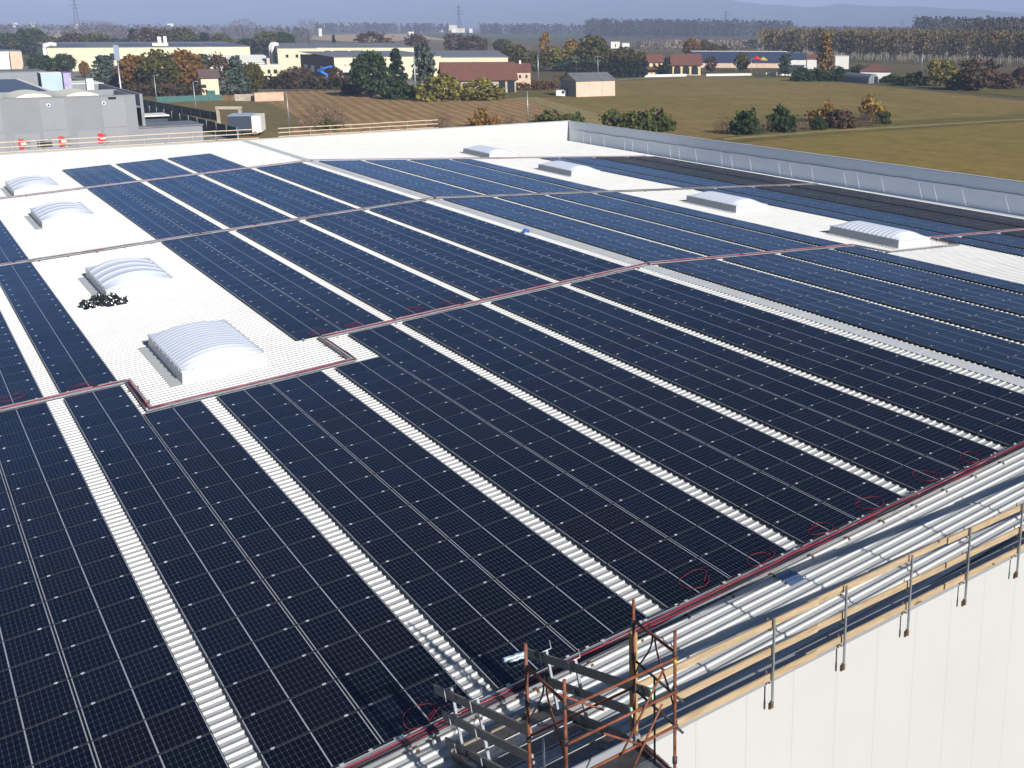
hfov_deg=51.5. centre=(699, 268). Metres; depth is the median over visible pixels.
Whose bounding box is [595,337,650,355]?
solar module
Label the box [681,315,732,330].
solar module
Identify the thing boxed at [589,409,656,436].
solar module
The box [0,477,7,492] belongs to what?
solar module
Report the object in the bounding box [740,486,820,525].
solar module
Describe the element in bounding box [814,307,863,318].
solar module
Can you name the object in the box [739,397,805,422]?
solar module
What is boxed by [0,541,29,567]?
solar module
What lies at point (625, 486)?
solar module
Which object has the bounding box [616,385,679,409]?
solar module
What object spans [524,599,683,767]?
scaffold tower
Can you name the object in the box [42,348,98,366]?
solar module
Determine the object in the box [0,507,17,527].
solar module
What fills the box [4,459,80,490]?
solar module
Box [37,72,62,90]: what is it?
vent unit
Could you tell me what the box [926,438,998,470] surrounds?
solar module
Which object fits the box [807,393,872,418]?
solar module
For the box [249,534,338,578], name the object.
solar module
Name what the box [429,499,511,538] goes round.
solar module
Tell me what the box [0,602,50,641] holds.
solar module
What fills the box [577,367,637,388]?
solar module
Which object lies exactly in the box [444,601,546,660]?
solar module
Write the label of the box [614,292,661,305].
solar module
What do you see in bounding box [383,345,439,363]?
solar module
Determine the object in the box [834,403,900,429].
solar module
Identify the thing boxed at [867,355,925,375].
solar module
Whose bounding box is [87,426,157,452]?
solar module
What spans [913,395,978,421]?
solar module
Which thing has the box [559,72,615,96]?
field shed
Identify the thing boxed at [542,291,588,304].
solar module
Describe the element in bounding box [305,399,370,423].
solar module
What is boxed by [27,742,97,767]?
solar module
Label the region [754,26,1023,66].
poplar plantation
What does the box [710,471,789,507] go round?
solar module
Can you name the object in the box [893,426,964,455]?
solar module
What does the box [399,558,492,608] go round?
solar module
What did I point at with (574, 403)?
solar module
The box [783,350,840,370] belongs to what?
solar module
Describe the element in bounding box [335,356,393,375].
solar module
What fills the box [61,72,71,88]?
wrapped tower
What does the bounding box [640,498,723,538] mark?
solar module
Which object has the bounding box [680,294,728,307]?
solar module
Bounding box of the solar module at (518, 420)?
[486,407,554,433]
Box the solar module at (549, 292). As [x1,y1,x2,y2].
[527,286,573,298]
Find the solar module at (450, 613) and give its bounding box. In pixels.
[421,579,518,632]
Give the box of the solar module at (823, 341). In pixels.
[796,332,850,349]
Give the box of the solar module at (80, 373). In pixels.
[51,364,110,384]
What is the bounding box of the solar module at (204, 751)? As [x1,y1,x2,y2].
[128,732,229,767]
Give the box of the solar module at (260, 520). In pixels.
[222,500,305,539]
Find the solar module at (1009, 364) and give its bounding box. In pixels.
[982,356,1023,371]
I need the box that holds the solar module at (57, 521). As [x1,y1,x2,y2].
[19,501,103,539]
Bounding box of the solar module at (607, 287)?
[585,281,630,293]
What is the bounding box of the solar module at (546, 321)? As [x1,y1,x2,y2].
[532,311,582,326]
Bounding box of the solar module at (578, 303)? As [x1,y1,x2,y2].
[555,296,602,309]
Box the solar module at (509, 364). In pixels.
[482,354,539,374]
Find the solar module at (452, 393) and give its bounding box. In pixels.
[438,378,499,400]
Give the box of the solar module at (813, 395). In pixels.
[782,383,844,406]
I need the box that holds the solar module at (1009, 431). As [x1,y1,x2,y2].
[976,417,1023,445]
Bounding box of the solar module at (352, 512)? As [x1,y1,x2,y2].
[326,489,407,526]
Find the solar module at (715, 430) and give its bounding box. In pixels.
[683,416,751,443]
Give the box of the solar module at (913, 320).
[887,315,937,325]
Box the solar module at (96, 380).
[56,372,116,392]
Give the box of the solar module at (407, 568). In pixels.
[379,539,468,586]
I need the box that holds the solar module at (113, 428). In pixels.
[81,415,149,440]
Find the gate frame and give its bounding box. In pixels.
[215,106,241,123]
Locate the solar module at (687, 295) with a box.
[665,289,710,301]
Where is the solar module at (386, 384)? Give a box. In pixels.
[360,373,421,394]
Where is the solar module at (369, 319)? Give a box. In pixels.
[332,315,383,329]
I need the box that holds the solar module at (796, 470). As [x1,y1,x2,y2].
[761,453,836,485]
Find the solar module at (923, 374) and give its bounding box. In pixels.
[893,363,953,384]
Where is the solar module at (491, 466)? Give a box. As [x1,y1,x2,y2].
[468,446,542,478]
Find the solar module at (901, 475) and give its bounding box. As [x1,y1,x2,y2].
[882,456,958,490]
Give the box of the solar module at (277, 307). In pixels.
[253,300,302,313]
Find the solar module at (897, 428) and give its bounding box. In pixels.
[863,414,931,442]
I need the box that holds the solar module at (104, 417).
[75,404,141,429]
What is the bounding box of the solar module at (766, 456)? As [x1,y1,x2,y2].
[733,440,806,470]
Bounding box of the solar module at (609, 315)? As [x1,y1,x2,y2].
[585,308,634,322]
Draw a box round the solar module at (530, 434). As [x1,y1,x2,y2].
[505,418,573,445]
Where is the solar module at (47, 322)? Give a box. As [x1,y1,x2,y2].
[23,315,73,329]
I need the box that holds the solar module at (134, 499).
[117,476,196,511]
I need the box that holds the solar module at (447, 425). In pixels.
[416,411,484,438]
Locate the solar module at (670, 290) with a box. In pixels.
[648,284,694,296]
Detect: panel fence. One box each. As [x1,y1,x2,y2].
[143,100,220,119]
[143,105,237,139]
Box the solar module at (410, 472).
[375,456,450,488]
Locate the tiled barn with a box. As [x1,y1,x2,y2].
[439,62,517,91]
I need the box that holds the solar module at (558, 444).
[524,429,594,458]
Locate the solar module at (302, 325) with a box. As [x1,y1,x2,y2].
[279,317,330,333]
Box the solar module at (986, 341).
[959,335,1011,347]
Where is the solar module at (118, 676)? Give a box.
[70,643,180,707]
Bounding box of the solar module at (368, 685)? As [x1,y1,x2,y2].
[337,643,445,709]
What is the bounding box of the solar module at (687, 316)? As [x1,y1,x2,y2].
[663,309,714,324]
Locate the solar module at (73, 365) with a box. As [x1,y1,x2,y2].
[46,356,104,374]
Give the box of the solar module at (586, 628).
[548,594,648,651]
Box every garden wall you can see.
[645,74,686,76]
[706,73,750,75]
[766,72,791,75]
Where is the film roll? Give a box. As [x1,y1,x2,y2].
[502,651,523,662]
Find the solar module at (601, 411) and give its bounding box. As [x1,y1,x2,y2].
[569,399,634,424]
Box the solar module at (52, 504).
[14,486,95,522]
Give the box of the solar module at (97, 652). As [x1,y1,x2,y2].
[61,617,166,677]
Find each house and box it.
[196,67,219,94]
[259,58,280,79]
[610,42,619,47]
[669,54,702,74]
[805,54,816,68]
[834,55,848,68]
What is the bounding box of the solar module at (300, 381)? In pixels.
[271,371,332,392]
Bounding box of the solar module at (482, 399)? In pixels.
[453,387,517,410]
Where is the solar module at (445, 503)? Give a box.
[410,484,490,521]
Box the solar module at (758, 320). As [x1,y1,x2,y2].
[735,312,785,327]
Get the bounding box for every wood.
[0,23,308,40]
[314,22,448,33]
[478,23,585,34]
[583,18,792,36]
[787,25,914,39]
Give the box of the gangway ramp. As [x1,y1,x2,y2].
[433,640,652,767]
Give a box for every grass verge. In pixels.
[501,88,562,97]
[619,75,1023,96]
[711,114,1023,142]
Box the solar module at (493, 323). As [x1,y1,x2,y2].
[468,316,519,331]
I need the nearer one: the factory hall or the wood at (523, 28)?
the factory hall
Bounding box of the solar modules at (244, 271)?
[0,153,1023,477]
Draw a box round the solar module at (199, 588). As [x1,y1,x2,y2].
[167,559,261,608]
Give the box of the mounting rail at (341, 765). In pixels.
[337,440,1023,767]
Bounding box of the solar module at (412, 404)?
[387,391,451,414]
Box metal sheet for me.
[775,569,804,585]
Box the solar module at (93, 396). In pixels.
[63,385,127,407]
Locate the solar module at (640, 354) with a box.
[613,344,668,363]
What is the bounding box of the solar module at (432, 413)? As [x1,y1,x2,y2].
[401,401,467,425]
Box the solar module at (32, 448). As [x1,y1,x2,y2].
[0,434,67,462]
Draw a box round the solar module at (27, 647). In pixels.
[0,625,59,671]
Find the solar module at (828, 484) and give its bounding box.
[791,466,868,501]
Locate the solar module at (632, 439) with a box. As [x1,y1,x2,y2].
[610,420,680,449]
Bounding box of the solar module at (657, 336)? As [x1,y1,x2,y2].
[635,327,687,343]
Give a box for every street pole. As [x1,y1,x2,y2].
[193,81,197,108]
[286,93,289,126]
[413,57,416,99]
[527,91,528,122]
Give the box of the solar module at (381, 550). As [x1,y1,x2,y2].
[360,521,447,564]
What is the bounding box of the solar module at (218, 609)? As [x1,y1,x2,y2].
[180,579,277,632]
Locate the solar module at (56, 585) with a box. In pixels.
[38,553,131,600]
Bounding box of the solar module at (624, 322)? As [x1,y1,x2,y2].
[600,314,651,329]
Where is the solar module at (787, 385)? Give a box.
[758,374,818,396]
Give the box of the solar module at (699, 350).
[672,341,727,359]
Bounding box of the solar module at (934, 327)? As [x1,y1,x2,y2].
[909,322,959,332]
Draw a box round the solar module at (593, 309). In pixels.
[569,302,619,316]
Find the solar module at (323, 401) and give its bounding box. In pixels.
[293,389,357,412]
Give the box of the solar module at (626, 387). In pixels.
[596,376,657,398]
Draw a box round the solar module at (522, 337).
[496,329,549,345]
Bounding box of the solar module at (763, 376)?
[734,365,794,386]
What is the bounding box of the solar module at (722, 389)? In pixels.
[693,378,754,400]
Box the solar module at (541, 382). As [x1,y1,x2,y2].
[514,371,575,392]
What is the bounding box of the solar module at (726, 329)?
[699,321,751,338]
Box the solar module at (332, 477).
[296,460,373,494]
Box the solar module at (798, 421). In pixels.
[765,407,832,434]
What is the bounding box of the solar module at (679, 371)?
[651,360,710,381]
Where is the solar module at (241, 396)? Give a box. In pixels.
[217,384,280,405]
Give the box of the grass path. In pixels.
[518,97,602,124]
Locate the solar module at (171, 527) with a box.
[135,506,219,545]
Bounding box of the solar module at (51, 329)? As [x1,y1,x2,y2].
[26,321,78,336]
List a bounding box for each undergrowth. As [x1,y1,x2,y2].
[122,81,207,96]
[252,74,353,89]
[516,80,559,89]
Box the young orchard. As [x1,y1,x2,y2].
[632,37,765,50]
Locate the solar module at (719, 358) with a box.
[691,349,748,368]
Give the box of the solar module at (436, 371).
[409,361,468,381]
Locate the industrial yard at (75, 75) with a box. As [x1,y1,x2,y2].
[24,66,422,95]
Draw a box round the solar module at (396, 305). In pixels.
[374,298,423,311]
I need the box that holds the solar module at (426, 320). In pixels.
[403,313,453,328]
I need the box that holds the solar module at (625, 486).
[589,468,666,502]
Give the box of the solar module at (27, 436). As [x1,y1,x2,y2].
[0,423,61,448]
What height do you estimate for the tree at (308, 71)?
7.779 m
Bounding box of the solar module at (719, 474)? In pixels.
[683,457,759,491]
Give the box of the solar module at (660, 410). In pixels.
[637,395,701,420]
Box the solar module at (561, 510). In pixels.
[531,488,611,526]
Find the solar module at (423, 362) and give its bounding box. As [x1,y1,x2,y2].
[396,353,453,372]
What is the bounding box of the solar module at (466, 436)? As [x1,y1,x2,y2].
[433,422,503,450]
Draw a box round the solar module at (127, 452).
[94,437,166,466]
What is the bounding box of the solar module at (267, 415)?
[236,403,303,427]
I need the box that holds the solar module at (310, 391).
[282,380,344,402]
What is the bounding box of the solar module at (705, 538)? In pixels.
[669,514,754,557]
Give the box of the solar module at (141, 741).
[91,699,211,767]
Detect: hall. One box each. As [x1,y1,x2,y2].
[0,49,23,68]
[0,69,46,85]
[0,78,51,91]
[0,120,1023,767]
[35,36,249,71]
[208,55,271,70]
[268,42,316,71]
[300,51,440,78]
[309,43,413,51]
[427,50,507,61]
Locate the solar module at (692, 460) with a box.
[657,444,731,476]
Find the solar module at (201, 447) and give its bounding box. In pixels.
[168,433,239,461]
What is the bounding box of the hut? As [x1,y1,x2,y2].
[555,88,566,95]
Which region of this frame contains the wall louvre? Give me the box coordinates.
[37,139,52,146]
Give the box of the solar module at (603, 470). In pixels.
[566,454,641,487]
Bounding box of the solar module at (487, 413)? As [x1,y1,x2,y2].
[469,397,534,421]
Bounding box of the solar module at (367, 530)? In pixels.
[342,505,426,545]
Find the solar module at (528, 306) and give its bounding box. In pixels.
[504,299,553,313]
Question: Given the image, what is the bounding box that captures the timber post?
[629,631,637,731]
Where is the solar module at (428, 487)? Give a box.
[392,469,470,504]
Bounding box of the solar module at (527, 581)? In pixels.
[495,552,587,600]
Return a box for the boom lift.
[317,66,332,76]
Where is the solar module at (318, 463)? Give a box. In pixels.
[283,448,357,478]
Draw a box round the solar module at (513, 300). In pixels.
[491,294,538,307]
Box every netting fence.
[157,94,221,102]
[234,94,253,100]
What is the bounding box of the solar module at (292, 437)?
[258,424,328,451]
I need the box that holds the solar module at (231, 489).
[198,471,277,505]
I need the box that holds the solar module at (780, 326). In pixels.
[755,318,806,334]
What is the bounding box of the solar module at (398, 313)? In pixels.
[385,304,434,317]
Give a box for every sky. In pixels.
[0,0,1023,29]
[734,0,1023,13]
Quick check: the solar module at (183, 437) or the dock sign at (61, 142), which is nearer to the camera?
the solar module at (183, 437)
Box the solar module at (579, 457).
[545,441,617,472]
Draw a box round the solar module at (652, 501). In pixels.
[614,482,694,519]
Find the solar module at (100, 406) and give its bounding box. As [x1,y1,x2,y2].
[69,395,133,418]
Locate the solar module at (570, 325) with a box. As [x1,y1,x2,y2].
[547,317,598,332]
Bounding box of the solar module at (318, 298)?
[295,292,342,305]
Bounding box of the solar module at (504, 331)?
[482,322,534,338]
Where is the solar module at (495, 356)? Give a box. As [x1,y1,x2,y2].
[467,346,523,365]
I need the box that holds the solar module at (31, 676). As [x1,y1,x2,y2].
[0,651,68,702]
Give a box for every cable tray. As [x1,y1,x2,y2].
[0,155,646,198]
[0,183,816,265]
[0,244,853,411]
[342,441,1023,767]
[854,237,959,252]
[930,228,1023,238]
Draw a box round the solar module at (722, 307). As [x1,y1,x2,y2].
[697,300,747,314]
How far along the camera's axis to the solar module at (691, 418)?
31.16 m
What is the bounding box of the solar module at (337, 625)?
[297,594,397,650]
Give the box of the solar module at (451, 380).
[423,369,483,390]
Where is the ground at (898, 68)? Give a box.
[0,24,1023,101]
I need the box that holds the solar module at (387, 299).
[364,293,411,305]
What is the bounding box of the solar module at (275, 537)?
[235,516,321,558]
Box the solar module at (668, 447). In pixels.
[633,432,705,462]
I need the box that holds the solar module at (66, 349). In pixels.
[37,341,92,358]
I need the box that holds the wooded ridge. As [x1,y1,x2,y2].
[912,15,1023,32]
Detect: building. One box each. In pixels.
[0,83,145,153]
[449,25,456,30]
[451,28,457,32]
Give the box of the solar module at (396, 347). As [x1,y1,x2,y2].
[371,338,425,355]
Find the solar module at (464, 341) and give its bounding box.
[439,332,493,349]
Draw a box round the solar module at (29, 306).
[13,298,60,311]
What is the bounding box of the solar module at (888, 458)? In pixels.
[850,443,923,475]
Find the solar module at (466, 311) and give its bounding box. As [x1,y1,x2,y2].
[443,304,492,318]
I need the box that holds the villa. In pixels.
[642,54,663,74]
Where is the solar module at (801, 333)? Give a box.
[776,325,828,341]
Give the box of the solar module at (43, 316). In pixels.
[19,310,68,324]
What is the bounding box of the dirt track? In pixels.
[724,119,1023,139]
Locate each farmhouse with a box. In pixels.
[515,60,531,87]
[858,63,891,81]
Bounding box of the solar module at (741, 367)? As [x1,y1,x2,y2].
[712,357,770,377]
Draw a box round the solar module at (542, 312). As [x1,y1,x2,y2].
[518,305,568,319]
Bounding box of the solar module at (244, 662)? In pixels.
[207,625,313,687]
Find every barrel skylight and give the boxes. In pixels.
[0,176,60,197]
[24,201,95,229]
[78,257,175,297]
[138,319,267,386]
[463,145,515,158]
[534,161,599,176]
[686,191,767,212]
[826,221,930,248]
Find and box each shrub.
[296,101,353,128]
[318,118,339,130]
[339,79,361,94]
[377,76,414,99]
[413,72,464,101]
[430,109,453,127]
[455,77,505,100]
[468,106,503,125]
[504,112,515,123]
[529,109,567,122]
[558,111,587,122]
[598,108,626,126]
[617,109,658,131]
[648,107,676,131]
[657,63,663,73]
[710,110,732,133]
[729,106,763,134]
[759,114,773,133]
[765,103,799,132]
[789,67,818,81]
[796,115,813,130]
[804,99,834,122]
[808,67,831,81]
[809,115,827,129]
[824,109,856,128]
[826,66,849,81]
[847,67,858,72]
[848,110,869,126]
[855,110,880,125]
[858,94,887,120]
[874,109,891,123]
[880,74,897,82]
[894,71,929,85]
[943,74,974,90]
[988,72,1016,88]
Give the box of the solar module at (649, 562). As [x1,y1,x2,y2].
[607,538,697,585]
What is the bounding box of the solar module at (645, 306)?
[630,297,679,311]
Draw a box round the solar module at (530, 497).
[508,473,587,509]
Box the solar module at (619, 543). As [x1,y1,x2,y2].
[580,520,666,564]
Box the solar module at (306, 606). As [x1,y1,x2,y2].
[280,572,376,624]
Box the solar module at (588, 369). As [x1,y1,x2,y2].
[559,359,617,379]
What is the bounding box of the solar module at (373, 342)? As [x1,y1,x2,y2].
[359,331,413,348]
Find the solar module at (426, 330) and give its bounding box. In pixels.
[414,319,465,335]
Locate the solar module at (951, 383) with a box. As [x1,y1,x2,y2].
[922,372,982,394]
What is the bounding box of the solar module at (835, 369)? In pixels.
[806,358,865,379]
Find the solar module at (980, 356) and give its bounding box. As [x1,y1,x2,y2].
[954,348,1010,363]
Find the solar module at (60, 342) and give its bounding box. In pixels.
[34,334,87,350]
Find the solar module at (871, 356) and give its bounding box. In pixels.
[843,347,900,366]
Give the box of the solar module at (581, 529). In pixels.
[554,503,638,544]
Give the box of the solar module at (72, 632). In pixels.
[53,594,153,649]
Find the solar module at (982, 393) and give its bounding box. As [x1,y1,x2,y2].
[951,381,1012,405]
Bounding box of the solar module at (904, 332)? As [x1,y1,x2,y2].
[879,327,931,338]
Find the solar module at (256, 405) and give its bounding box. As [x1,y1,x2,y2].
[226,393,291,416]
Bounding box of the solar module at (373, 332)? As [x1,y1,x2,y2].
[348,324,401,340]
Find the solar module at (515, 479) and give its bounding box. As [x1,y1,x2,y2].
[488,459,564,492]
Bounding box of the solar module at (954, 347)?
[928,341,982,354]
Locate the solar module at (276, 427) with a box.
[247,413,315,439]
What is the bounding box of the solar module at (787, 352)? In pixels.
[760,342,816,361]
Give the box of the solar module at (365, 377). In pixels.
[347,364,407,385]
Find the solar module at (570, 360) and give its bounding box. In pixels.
[542,351,600,370]
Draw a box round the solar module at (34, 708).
[0,679,78,738]
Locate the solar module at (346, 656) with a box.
[316,617,420,679]
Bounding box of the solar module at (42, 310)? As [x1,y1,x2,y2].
[16,304,65,317]
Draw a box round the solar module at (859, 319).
[834,313,885,324]
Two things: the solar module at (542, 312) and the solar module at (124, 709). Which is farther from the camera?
the solar module at (542, 312)
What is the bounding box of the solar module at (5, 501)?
[0,491,12,509]
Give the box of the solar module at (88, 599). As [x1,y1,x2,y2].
[45,573,142,624]
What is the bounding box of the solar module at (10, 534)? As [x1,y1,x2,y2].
[0,523,23,547]
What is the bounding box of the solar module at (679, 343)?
[652,334,706,351]
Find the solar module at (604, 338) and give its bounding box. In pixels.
[578,330,631,347]
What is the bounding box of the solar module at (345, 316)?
[322,309,372,323]
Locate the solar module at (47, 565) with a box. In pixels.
[31,535,121,578]
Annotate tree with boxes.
[0,33,17,48]
[4,36,25,53]
[11,28,47,54]
[24,53,54,70]
[32,34,61,49]
[50,58,58,71]
[53,53,76,71]
[54,30,84,41]
[74,19,100,34]
[76,33,111,41]
[78,61,89,76]
[86,55,113,81]
[91,21,111,35]
[101,22,124,37]
[101,38,128,41]
[104,65,126,88]
[112,53,154,87]
[127,28,136,41]
[130,25,166,41]
[135,48,182,88]
[150,27,178,41]
[163,48,206,86]
[165,27,199,41]
[196,53,212,68]
[199,32,210,41]
[205,51,230,85]
[208,32,235,43]
[220,55,253,94]
[225,18,258,38]
[235,38,264,54]
[244,62,264,92]
[250,31,280,54]
[266,31,298,49]
[276,70,292,84]
[281,66,305,85]
[294,18,321,43]
[301,67,312,85]
[329,66,343,85]
[345,50,391,96]
[352,31,393,42]
[386,48,408,93]
[404,31,429,51]
[411,43,439,84]
[439,33,466,49]
[458,33,492,49]
[492,38,514,52]
[502,44,528,62]
[522,50,540,70]
[533,52,551,71]
[539,32,552,67]
[547,46,566,71]
[551,57,574,71]
[561,45,578,67]
[562,37,577,59]
[565,61,572,72]
[572,62,578,72]
[575,34,612,68]
[578,62,583,72]
[582,61,589,71]
[589,50,614,68]
[589,62,596,71]
[594,63,601,71]
[599,61,607,71]
[604,62,613,75]
[610,46,640,68]
[611,63,618,76]
[617,61,623,76]
[623,62,630,76]
[627,51,647,69]
[627,63,636,76]
[632,61,641,76]
[639,62,647,76]
[662,57,671,73]
[680,37,701,53]
[700,39,710,50]
[704,56,717,71]
[706,43,720,50]
[720,43,729,50]
[733,52,749,70]
[742,39,762,47]
[777,53,795,75]
[813,32,833,72]
[853,64,863,72]
[924,58,958,85]
[954,57,1002,89]
[1009,64,1023,87]
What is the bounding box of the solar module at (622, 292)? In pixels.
[599,286,646,299]
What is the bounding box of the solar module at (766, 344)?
[739,335,794,353]
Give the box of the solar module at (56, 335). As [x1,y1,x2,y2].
[30,328,82,344]
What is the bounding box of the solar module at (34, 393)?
[0,388,43,406]
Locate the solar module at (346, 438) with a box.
[330,419,400,446]
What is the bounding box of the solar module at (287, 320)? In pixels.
[270,311,320,326]
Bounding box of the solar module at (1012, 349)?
[985,342,1023,355]
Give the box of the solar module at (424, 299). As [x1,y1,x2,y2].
[414,290,460,303]
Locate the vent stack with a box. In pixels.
[84,77,93,89]
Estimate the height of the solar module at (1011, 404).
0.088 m
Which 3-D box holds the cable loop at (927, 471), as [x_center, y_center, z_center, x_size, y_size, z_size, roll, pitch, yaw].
[5.912,5.397,26.996,0.710,0.053,0.651,-10,17,-37]
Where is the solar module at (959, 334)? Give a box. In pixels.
[934,328,984,340]
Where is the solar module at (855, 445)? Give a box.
[820,430,891,460]
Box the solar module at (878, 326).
[856,320,908,331]
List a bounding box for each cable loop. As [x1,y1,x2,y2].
[403,703,440,729]
[678,569,709,588]
[747,549,774,565]
[808,522,833,534]
[855,496,883,508]
[912,470,940,480]
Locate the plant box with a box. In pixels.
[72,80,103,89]
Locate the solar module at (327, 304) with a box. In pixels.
[304,297,351,311]
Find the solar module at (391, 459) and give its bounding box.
[359,443,433,473]
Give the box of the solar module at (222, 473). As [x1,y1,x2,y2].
[188,457,264,489]
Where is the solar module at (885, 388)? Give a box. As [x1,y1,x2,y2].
[857,376,918,399]
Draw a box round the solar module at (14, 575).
[0,560,36,590]
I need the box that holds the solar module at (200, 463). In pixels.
[178,444,251,475]
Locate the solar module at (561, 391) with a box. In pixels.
[531,380,593,402]
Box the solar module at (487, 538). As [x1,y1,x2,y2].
[449,515,535,557]
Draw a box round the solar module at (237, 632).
[193,602,294,658]
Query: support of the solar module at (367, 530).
on the factory hall
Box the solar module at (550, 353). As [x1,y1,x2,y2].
[526,343,582,361]
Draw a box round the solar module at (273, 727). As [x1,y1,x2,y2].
[241,680,357,754]
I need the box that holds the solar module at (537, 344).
[510,336,565,353]
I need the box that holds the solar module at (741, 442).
[707,427,778,456]
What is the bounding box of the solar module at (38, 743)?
[0,709,88,767]
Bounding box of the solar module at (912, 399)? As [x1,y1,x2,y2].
[884,385,947,410]
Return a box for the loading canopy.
[144,113,168,121]
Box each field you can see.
[5,29,127,37]
[164,100,300,139]
[222,90,580,136]
[309,34,443,41]
[394,39,531,50]
[424,33,639,39]
[507,77,1023,138]
[641,39,784,47]
[709,122,1023,180]
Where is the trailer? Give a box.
[227,113,265,135]
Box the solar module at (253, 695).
[223,651,334,719]
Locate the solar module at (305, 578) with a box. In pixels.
[263,553,356,601]
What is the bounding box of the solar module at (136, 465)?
[101,449,176,480]
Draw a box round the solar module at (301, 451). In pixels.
[270,435,342,465]
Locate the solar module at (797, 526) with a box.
[771,502,855,543]
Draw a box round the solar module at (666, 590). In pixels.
[636,558,730,608]
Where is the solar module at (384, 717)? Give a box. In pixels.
[359,671,472,744]
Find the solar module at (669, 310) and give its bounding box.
[646,303,696,317]
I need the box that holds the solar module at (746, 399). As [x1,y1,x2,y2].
[715,387,779,411]
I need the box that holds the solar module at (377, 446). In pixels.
[344,431,416,459]
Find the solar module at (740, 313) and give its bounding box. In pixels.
[716,306,765,320]
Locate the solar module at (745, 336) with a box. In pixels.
[719,328,772,345]
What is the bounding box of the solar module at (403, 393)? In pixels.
[373,382,435,404]
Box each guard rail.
[0,129,258,152]
[278,119,437,136]
[629,503,1023,742]
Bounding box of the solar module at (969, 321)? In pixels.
[946,315,994,326]
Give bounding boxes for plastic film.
[79,292,128,308]
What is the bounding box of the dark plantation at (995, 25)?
[918,16,1023,54]
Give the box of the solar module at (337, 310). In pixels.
[313,303,362,316]
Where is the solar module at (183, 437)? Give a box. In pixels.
[160,421,229,448]
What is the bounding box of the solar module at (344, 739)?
[260,711,381,767]
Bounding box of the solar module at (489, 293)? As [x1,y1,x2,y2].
[472,286,518,298]
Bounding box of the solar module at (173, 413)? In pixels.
[143,400,209,424]
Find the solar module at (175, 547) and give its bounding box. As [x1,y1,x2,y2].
[145,522,232,565]
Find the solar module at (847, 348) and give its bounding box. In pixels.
[819,339,875,357]
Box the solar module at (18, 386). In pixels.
[0,379,38,395]
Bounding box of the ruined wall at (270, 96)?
[253,92,283,100]
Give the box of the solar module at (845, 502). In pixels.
[823,481,902,518]
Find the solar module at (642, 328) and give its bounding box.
[618,320,669,336]
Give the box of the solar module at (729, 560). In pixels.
[699,532,788,578]
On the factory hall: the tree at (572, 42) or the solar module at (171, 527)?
the solar module at (171, 527)
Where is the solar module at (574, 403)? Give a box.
[549,389,613,413]
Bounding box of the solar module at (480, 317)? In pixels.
[456,310,505,324]
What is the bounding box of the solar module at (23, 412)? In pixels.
[0,402,50,423]
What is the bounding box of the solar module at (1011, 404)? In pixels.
[980,391,1023,416]
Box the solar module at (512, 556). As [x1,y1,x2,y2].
[471,533,560,578]
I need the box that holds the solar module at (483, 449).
[450,434,521,463]
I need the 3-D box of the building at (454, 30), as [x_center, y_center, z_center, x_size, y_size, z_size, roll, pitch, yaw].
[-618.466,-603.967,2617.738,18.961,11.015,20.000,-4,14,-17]
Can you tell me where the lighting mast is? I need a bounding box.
[113,45,121,88]
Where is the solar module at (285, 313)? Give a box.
[261,306,310,319]
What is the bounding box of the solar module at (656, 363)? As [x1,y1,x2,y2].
[631,352,688,372]
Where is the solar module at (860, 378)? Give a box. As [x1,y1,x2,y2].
[831,367,891,388]
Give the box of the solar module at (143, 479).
[109,462,186,494]
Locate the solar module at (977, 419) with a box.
[944,406,1011,433]
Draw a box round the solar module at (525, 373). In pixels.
[498,362,557,383]
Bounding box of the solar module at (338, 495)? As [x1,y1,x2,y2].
[311,475,389,509]
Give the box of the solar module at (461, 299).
[425,295,472,308]
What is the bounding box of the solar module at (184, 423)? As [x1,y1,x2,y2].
[151,411,218,436]
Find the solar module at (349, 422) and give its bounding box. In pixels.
[317,409,384,434]
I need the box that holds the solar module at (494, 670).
[470,626,576,689]
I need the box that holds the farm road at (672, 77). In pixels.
[616,76,733,80]
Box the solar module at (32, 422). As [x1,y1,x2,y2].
[0,412,56,435]
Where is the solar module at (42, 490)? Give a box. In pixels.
[9,472,87,505]
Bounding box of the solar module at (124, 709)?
[80,670,194,740]
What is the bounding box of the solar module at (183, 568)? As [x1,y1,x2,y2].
[156,540,246,585]
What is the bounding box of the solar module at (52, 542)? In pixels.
[25,517,112,558]
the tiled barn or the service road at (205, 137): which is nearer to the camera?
the service road at (205, 137)
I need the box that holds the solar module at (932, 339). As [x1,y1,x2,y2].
[903,333,957,346]
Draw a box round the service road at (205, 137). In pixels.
[203,132,232,141]
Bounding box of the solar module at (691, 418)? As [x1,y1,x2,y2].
[659,405,725,431]
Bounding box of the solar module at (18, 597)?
[0,580,43,615]
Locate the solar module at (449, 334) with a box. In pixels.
[427,325,479,341]
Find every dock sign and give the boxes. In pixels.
[18,139,30,148]
[59,136,70,145]
[98,133,109,142]
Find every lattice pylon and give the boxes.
[73,0,80,31]
[454,7,462,33]
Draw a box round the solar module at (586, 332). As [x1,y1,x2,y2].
[562,323,614,340]
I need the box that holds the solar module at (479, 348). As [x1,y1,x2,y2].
[453,339,508,357]
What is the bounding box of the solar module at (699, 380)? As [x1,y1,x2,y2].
[671,369,732,390]
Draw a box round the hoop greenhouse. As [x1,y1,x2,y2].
[838,72,878,83]
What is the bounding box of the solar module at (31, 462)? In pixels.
[0,446,74,476]
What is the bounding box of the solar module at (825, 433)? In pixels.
[791,419,861,447]
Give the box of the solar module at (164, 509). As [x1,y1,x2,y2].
[126,490,208,527]
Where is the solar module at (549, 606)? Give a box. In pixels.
[520,572,616,625]
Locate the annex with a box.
[138,120,203,145]
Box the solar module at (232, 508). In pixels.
[210,485,290,522]
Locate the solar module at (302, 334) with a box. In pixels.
[288,324,341,340]
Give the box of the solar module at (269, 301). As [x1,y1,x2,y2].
[246,295,293,307]
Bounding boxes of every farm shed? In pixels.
[692,51,786,67]
[765,53,806,67]

